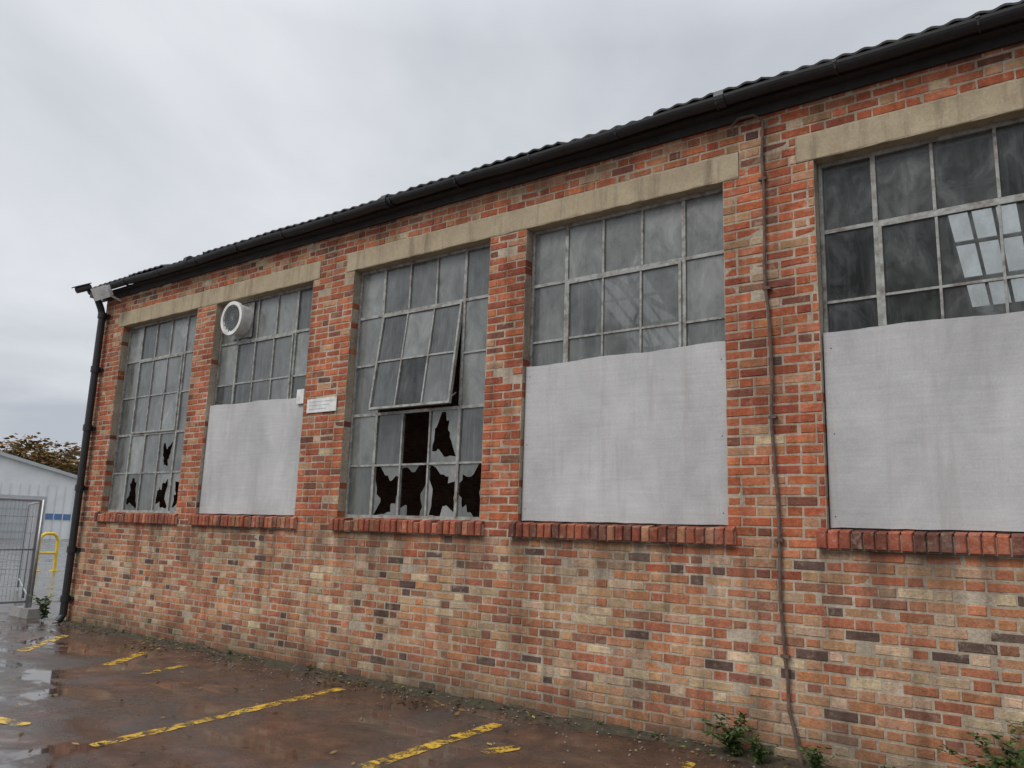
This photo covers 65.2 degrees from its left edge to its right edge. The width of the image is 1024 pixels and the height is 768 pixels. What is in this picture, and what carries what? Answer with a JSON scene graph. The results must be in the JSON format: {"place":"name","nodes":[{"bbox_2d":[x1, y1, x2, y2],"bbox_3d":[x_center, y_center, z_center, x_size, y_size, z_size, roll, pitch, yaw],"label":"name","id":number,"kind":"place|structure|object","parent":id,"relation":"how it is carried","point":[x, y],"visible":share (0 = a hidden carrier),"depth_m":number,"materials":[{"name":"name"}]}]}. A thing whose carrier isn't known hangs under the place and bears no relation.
{"place":"outdoors","nodes":[
{"label":"outdoors","id":0,"kind":"place"},
{"bbox_2d":[0,451,76,538],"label":"distant white warehouse","id":1,"kind":"structure","parent":0,"point":[54,488],"depth_m":55.60,"materials":[{"name":"paint"}]},
{"bbox_2d":[0,494,46,538],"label":"roller doors","id":2,"kind":"structure","parent":1,"relation":"in","point":[5,505],"depth_m":54.30,"materials":[{"name":"grey metal"}]},
{"bbox_2d":[0,538,769,767],"bbox_3d":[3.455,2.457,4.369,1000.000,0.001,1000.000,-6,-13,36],"label":"ground","id":3,"kind":"structure","parent":0,"point":[85,707],"depth_m":6.27,"materials":[{"name":"grey asphalt"}]},
{"bbox_2d":[5,448,38,462],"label":"tree","id":4,"kind":"object","parent":3,"relation":"on","point":[31,459],"visible":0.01,"depth_m":79.09,"materials":[{"name":"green plant"}]},
{"bbox_2d":[0,497,45,618],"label":"fence","id":5,"kind":"object","parent":3,"relation":"on","point":[27,569],"visible":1,"depth_m":12.39,"materials":[{"name":"metal"}]},
{"bbox_2d":[0,432,79,474],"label":"tree","id":6,"kind":"object","parent":3,"relation":"on","point":[63,465],"visible":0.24,"depth_m":80.93,"materials":[{"name":"green plant"}]},
{"bbox_2d":[27,594,53,618],"bbox_3d":[-6.917,3.287,11.779,0.550,0.386,0.278,-6,-13,36],"label":"weed plant","id":7,"kind":"object","parent":3,"relation":"on","point":[45,612],"visible":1,"depth_m":11.78,"materials":[{"name":"green plant"}]},
{"bbox_2d":[36,532,59,571],"bbox_3d":[-13.149,4.742,22.642,0.200,1.083,0.700,-6,-13,36],"label":"yellow hoop barrier","id":8,"kind":"object","parent":3,"relation":"on","point":[55,553],"visible":0.81,"depth_m":22.74,"materials":[{"name":"metal"}]},
{"bbox_2d":[33,441,80,473],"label":"tree","id":9,"kind":"object","parent":3,"relation":"on","point":[76,448],"visible":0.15,"depth_m":91.81,"materials":[{"name":"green plant"}]},
{"bbox_2d":[0,635,695,767],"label":"yellow road marking","id":10,"kind":"object","parent":3,"relation":"on","point":[431,745],"visible":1,"depth_m":5.95,"materials":[{"name":"paint"}]},
{"bbox_2d":[23,623,769,767],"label":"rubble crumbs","id":11,"kind":"object","parent":3,"relation":"on","point":[630,750],"visible":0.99,"depth_m":7.31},
{"bbox_2d":[12,621,823,767],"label":"fallen leaves","id":12,"kind":"object","parent":3,"relation":"on","point":[327,682],"visible":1,"depth_m":7.20,"materials":[{"name":"brown plant"}]},
{"bbox_2d":[53,620,830,767],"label":"dirt verge","id":13,"kind":"structure","parent":3,"relation":"on","point":[718,752],"depth_m":6.91,"materials":[{"name":"soil"}]},
{"bbox_2d":[700,711,755,755],"bbox_3d":[1.535,2.471,5.647,0.420,0.313,0.251,-4,-12,29],"label":"weed plant","id":14,"kind":"object","parent":13,"relation":"on","point":[732,742],"visible":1,"depth_m":5.63,"materials":[{"name":"green plant"}]},
{"bbox_2d":[747,732,777,764],"bbox_3d":[1.713,2.494,5.464,0.236,0.211,0.149,-6,-13,36],"label":"weed plant","id":15,"kind":"object","parent":13,"relation":"on","point":[756,749],"visible":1,"depth_m":5.47,"materials":[{"name":"green plant"}]},
{"bbox_2d":[794,743,834,767],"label":"weed plant","id":16,"kind":"object","parent":13,"relation":"on","point":[818,761],"visible":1,"depth_m":5.26,"materials":[{"name":"green plant"}]},
{"bbox_2d":[931,720,1023,767],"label":"weed plant","id":17,"kind":"object","parent":13,"relation":"on","point":[1009,762],"visible":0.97,"depth_m":4.72,"materials":[{"name":"green plant"}]},
{"bbox_2d":[55,0,1023,767],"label":"brick warehouse","id":18,"kind":"structure","parent":3,"relation":"on","point":[685,420],"depth_m":6.70,"materials":[{"name":"brick"},{"name":"steel"},{"name":"glass"}]},
{"bbox_2d":[110,193,724,516],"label":"dirty window panes","id":19,"kind":"structure","parent":18,"relation":"in","point":[704,215],"depth_m":8.17,"materials":[{"name":"grey glass"}]},
{"bbox_2d":[108,116,1023,531],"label":"steel window frames","id":20,"kind":"structure","parent":18,"relation":"in","point":[877,224],"depth_m":7.79,"materials":[{"name":"grey metal"}]},
{"bbox_2d":[396,122,1023,404],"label":"clear window panes","id":21,"kind":"structure","parent":18,"relation":"in","point":[903,178],"depth_m":5.68,"materials":[{"name":"clear glass"}]},
{"bbox_2d":[1000,739,1023,767],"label":"weed plant","id":22,"kind":"object","parent":3,"relation":"on","point":[1019,764],"visible":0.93,"depth_m":4.62,"materials":[{"name":"green plant"}]},
{"bbox_2d":[0,0,1023,463],"label":"sky","id":23,"kind":"structure","parent":0,"point":[136,136],"materials":[{"name":"grey"}]}
]}

